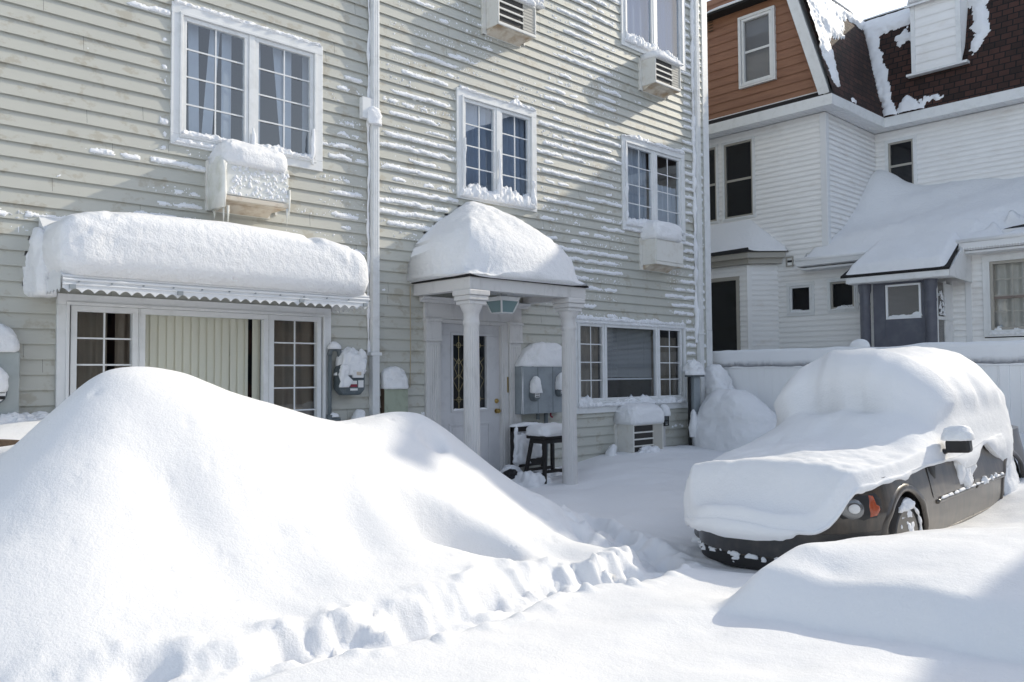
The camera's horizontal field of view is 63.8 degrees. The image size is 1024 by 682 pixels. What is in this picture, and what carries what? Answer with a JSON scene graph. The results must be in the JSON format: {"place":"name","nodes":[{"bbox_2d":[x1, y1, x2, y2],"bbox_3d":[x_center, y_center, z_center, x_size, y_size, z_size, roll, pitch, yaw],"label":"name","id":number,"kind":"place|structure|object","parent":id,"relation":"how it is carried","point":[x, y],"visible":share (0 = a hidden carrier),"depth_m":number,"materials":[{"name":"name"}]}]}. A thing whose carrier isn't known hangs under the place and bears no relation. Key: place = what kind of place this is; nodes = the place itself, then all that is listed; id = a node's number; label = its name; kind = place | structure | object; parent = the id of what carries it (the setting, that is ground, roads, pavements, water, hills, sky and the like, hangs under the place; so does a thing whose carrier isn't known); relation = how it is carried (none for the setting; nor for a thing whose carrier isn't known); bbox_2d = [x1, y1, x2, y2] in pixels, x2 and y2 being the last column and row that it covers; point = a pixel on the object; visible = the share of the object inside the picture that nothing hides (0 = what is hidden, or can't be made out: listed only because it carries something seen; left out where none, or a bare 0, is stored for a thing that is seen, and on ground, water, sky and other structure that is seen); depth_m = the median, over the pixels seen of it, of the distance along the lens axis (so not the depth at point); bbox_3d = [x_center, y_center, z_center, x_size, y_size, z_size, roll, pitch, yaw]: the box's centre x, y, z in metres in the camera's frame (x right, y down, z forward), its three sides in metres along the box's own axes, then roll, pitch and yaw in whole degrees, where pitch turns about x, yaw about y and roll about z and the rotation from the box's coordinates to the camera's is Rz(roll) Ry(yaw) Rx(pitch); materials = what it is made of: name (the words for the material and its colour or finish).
{"place":"outdoors","nodes":[
{"label":"outdoors","id":0,"kind":"place"},
{"bbox_2d":[0,418,1023,681],"bbox_3d":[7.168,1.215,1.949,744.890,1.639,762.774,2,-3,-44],"label":"snowy ground","id":1,"kind":"structure","parent":0,"point":[618,576],"depth_m":4.73,"materials":[{"name":"white snow"}]},
{"bbox_2d":[0,411,48,423],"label":"snow lump","id":2,"kind":"object","parent":1,"relation":"on","point":[8,417],"visible":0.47,"depth_m":7.28,"materials":[{"name":"white snow"}]},
{"bbox_2d":[0,367,570,653],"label":"snow mound","id":3,"kind":"object","parent":1,"relation":"on","point":[124,490],"visible":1,"depth_m":5.44,"materials":[{"name":"white snow"}]},
{"bbox_2d":[0,439,18,446],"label":"plank","id":4,"kind":"object","parent":3,"relation":"in","point":[6,442],"depth_m":6.57,"materials":[{"name":"brown wood"}]},
{"bbox_2d":[0,0,712,471],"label":"clapboard house","id":5,"kind":"structure","parent":1,"relation":"on","point":[392,130],"depth_m":10.44,"materials":[{"name":"paint"}]},
{"bbox_2d":[0,323,19,414],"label":"electric meter box","id":6,"kind":"object","parent":5,"relation":"attached to","point":[9,368],"visible":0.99,"depth_m":7.32,"materials":[{"name":"grey metal"}]},
{"bbox_2d":[54,293,330,418],"bbox_3d":[-3.262,0.386,8.767,2.930,1.600,0.227,2,-3,-44],"label":"window","id":7,"kind":"structure","parent":5,"relation":"in","point":[206,341],"depth_m":8.78,"materials":[{"name":"white glass"}]},
{"bbox_2d":[22,211,370,312],"bbox_3d":[-3.015,-0.796,8.377,3.267,0.840,0.874,2,-3,-44],"label":"awning","id":8,"kind":"object","parent":5,"relation":"attached to","point":[130,253],"depth_m":7.78,"materials":[{"name":"white plastic"}]},
{"bbox_2d":[169,0,322,171],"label":"window","id":9,"kind":"structure","parent":5,"relation":"in","point":[253,35],"depth_m":9.12,"materials":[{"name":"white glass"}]},
{"bbox_2d":[205,139,290,222],"bbox_3d":[-2.844,-1.666,8.919,0.830,0.967,0.438,2,-3,-44],"label":"air conditioner","id":10,"kind":"object","parent":5,"relation":"attached to","point":[242,178],"visible":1,"depth_m":8.76,"materials":[{"name":"paint"}]},
{"bbox_2d":[327,341,366,420],"bbox_3d":[-1.952,0.587,9.753,0.491,1.160,0.266,2,-3,-44],"label":"gas meter","id":11,"kind":"object","parent":5,"relation":"attached to","point":[350,370],"visible":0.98,"depth_m":9.69,"materials":[{"name":"white"}]},
{"bbox_2d":[380,366,408,413],"bbox_3d":[-1.457,0.706,10.302,0.390,0.780,0.147,2,-3,-44],"label":"utility box","id":12,"kind":"object","parent":5,"relation":"attached to","point":[394,386],"visible":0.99,"depth_m":10.24,"materials":[{"name":"green metal"}]},
{"bbox_2d":[441,323,500,470],"bbox_3d":[-0.565,0.811,11.277,1.095,2.075,0.120,2,-3,-44],"label":"door","id":13,"kind":"structure","parent":5,"relation":"in","point":[452,420],"depth_m":11.45,"materials":[{"name":"paint"}]},
{"bbox_2d":[455,85,536,211],"bbox_3d":[-0.222,-2.747,11.764,1.540,1.641,0.247,2,-3,-44],"label":"window","id":14,"kind":"structure","parent":5,"relation":"in","point":[496,158],"depth_m":11.74,"materials":[{"name":"white glass"}]},
{"bbox_2d":[407,201,588,484],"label":"portico","id":15,"kind":"structure","parent":5,"relation":"attached to","point":[471,256],"depth_m":10.41,"materials":[{"name":"paint"}]},
{"bbox_2d":[481,0,535,47],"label":"air conditioner","id":16,"kind":"object","parent":5,"relation":"attached to","point":[512,22],"visible":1,"depth_m":11.69,"materials":[{"name":"paint"}]},
{"bbox_2d":[515,341,561,462],"bbox_3d":[0.496,1.022,12.010,1.054,2.045,0.346,2,-3,-44],"label":"electric meter cabinet","id":17,"kind":"object","parent":5,"relation":"attached to","point":[538,378],"visible":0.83,"depth_m":11.91,"materials":[{"name":"gray painted metal"},{"name":"snow"}]},
{"bbox_2d":[534,0,544,9],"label":"window","id":18,"kind":"structure","parent":5,"relation":"in","point":[539,3],"depth_m":12.31,"materials":[{"name":"white glass"}]},
{"bbox_2d":[575,314,687,413],"bbox_3d":[2.006,0.372,13.760,3.040,1.578,0.276,2,-3,-44],"label":"window","id":19,"kind":"structure","parent":5,"relation":"in","point":[663,362],"depth_m":13.69,"materials":[{"name":"white glass"}]},
{"bbox_2d":[618,0,685,71],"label":"window","id":20,"kind":"structure","parent":5,"relation":"in","point":[646,25],"depth_m":14.53,"materials":[{"name":"white glass"}]},
{"bbox_2d":[620,134,685,240],"bbox_3d":[2.444,-2.666,14.307,1.790,1.691,0.258,2,-3,-44],"label":"window","id":21,"kind":"structure","parent":5,"relation":"in","point":[662,199],"depth_m":14.24,"materials":[{"name":"white glass"}]},
{"bbox_2d":[638,50,680,99],"bbox_3d":[2.579,-4.625,14.256,0.835,0.687,0.391,2,-3,-44],"label":"air conditioner","id":22,"kind":"object","parent":5,"relation":"attached to","point":[659,73],"visible":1,"depth_m":14.09,"materials":[{"name":"paint"}]},
{"bbox_2d":[638,220,683,272],"bbox_3d":[2.579,-1.639,14.119,0.885,0.878,0.388,2,-3,-44],"label":"air conditioner","id":23,"kind":"object","parent":5,"relation":"attached to","point":[660,245],"visible":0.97,"depth_m":13.92,"materials":[{"name":"paint"}]},
{"bbox_2d":[351,409,364,418],"bbox_3d":[-1.832,0.983,9.863,0.225,0.336,0.199,2,-3,-44],"label":"snow lump","id":24,"kind":"object","parent":1,"relation":"on","point":[358,413],"visible":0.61,"depth_m":9.82,"materials":[{"name":"white snow"}]},
{"bbox_2d":[500,465,521,478],"bbox_3d":[0.008,1.834,11.221,0.516,0.279,0.403,2,-3,-44],"label":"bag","id":25,"kind":"object","parent":1,"relation":"on","point":[510,471],"visible":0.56,"depth_m":11.13,"materials":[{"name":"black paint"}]},
{"bbox_2d":[509,422,543,466],"bbox_3d":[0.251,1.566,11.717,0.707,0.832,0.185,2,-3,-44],"label":"chair","id":26,"kind":"object","parent":1,"relation":"on","point":[519,442],"visible":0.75,"depth_m":11.56,"materials":[{"name":"black wood"}]},
{"bbox_2d":[511,470,551,487],"bbox_3d":[0.248,1.868,11.040,0.692,0.274,0.518,2,-3,-44],"label":"snow lump","id":27,"kind":"object","parent":1,"relation":"on","point":[529,478],"visible":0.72,"depth_m":10.86,"materials":[{"name":"white snow"}]},
{"bbox_2d":[524,422,561,483],"bbox_3d":[0.507,1.553,11.407,0.624,0.850,0.446,2,-3,-44],"label":"bar stool","id":28,"kind":"object","parent":1,"relation":"on","point":[544,434],"visible":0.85,"depth_m":11.25,"materials":[{"name":"black wood"}]},
{"bbox_2d":[533,469,561,476],"bbox_3d":[0.497,1.907,11.692,0.466,0.246,0.483,2,-3,-44],"label":"snow lump","id":29,"kind":"object","parent":1,"relation":"on","point":[552,474],"visible":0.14,"depth_m":11.62,"materials":[{"name":"white snow"}]},
{"bbox_2d":[605,444,616,455],"bbox_3d":[1.553,1.763,12.996,0.288,0.264,0.230,2,-3,-44],"label":"snow lump","id":30,"kind":"object","parent":1,"relation":"on","point":[611,450],"visible":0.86,"depth_m":12.96,"materials":[{"name":"white snow"}]},
{"bbox_2d":[613,402,663,452],"bbox_3d":[2.147,1.464,13.441,0.928,0.928,0.562,2,-3,-44],"label":"air conditioner","id":31,"kind":"object","parent":1,"relation":"on","point":[638,427],"visible":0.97,"depth_m":13.27,"materials":[{"name":"paint"}]},
{"bbox_2d":[660,404,670,446],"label":"garden lantern post","id":32,"kind":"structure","parent":1,"relation":"on","point":[665,408],"depth_m":14.03,"materials":[{"name":"black paint"}]},
{"bbox_2d":[682,359,704,444],"bbox_3d":[3.209,1.171,14.427,0.451,1.700,0.306,2,-3,-44],"label":"vent post","id":33,"kind":"object","parent":1,"relation":"on","point":[693,371],"visible":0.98,"depth_m":14.34,"materials":[{"name":"grey metal"}]},
{"bbox_2d":[692,389,776,450],"bbox_3d":[3.900,1.443,14.261,1.270,1.233,1.688,2,-3,-44],"label":"snow heap","id":34,"kind":"object","parent":1,"relation":"on","point":[730,419],"visible":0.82,"depth_m":13.82,"materials":[{"name":"white snow"}]},
{"bbox_2d":[704,364,734,396],"bbox_3d":[3.845,0.853,15.068,0.678,0.858,0.725,2,-3,-44],"label":"snow lump","id":35,"kind":"object","parent":34,"relation":"on","point":[717,376],"visible":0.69,"depth_m":14.96,"materials":[{"name":"white snow"}]},
{"bbox_2d":[683,346,1023,569],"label":"parked car","id":36,"kind":"object","parent":1,"relation":"on","point":[862,442],"visible":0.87,"depth_m":7.67,"materials":[{"name":"paint"}]},
{"bbox_2d":[707,0,1023,350],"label":"mansard house","id":37,"kind":"structure","parent":1,"relation":"on","point":[866,176],"depth_m":17.76,"materials":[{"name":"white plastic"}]},
{"bbox_2d":[709,144,718,223],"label":"window","id":38,"kind":"structure","parent":37,"relation":"in","point":[713,150],"depth_m":19.62,"materials":[{"name":"grey"}]},
{"bbox_2d":[721,136,755,221],"bbox_3d":[5.285,-3.691,18.934,0.344,1.850,0.850,2,-3,-44],"label":"window","id":39,"kind":"structure","parent":37,"relation":"in","point":[742,180],"depth_m":19.07,"materials":[{"name":"grey"}]},
{"bbox_2d":[786,281,814,316],"bbox_3d":[6.297,-0.897,17.777,0.346,0.720,0.630,2,-3,-44],"label":"window","id":40,"kind":"structure","parent":37,"relation":"in","point":[804,300],"depth_m":17.84,"materials":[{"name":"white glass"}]},
{"bbox_2d":[827,277,858,312],"bbox_3d":[6.931,-0.948,17.113,0.344,0.720,0.650,2,-3,-44],"label":"window","id":41,"kind":"structure","parent":37,"relation":"in","point":[846,296],"depth_m":17.18,"materials":[{"name":"grey"}]},
{"bbox_2d":[884,135,917,184],"bbox_3d":[8.918,-3.988,18.754,0.344,1.240,0.700,2,-3,-44],"label":"window","id":42,"kind":"structure","parent":37,"relation":"in","point":[900,153],"depth_m":18.84,"materials":[{"name":"grey"}]},
{"bbox_2d":[982,252,1023,336],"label":"window","id":43,"kind":"structure","parent":37,"relation":"in","point":[1002,274],"depth_m":14.95,"materials":[{"name":"grey"}]},
{"bbox_2d":[713,339,1023,432],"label":"vinyl fence","id":44,"kind":"object","parent":1,"relation":"on","point":[764,375],"visible":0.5,"depth_m":13.95,"materials":[{"name":"white"}]},
{"bbox_2d":[733,472,1023,642],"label":"snow bank","id":45,"kind":"structure","parent":1,"relation":"on","point":[968,580],"depth_m":5.14,"materials":[{"name":"white snow"}]},
{"bbox_2d":[707,0,907,19],"label":"sky","id":46,"kind":"structure","parent":0,"point":[863,9],"materials":[{"name":"white"}]}
]}

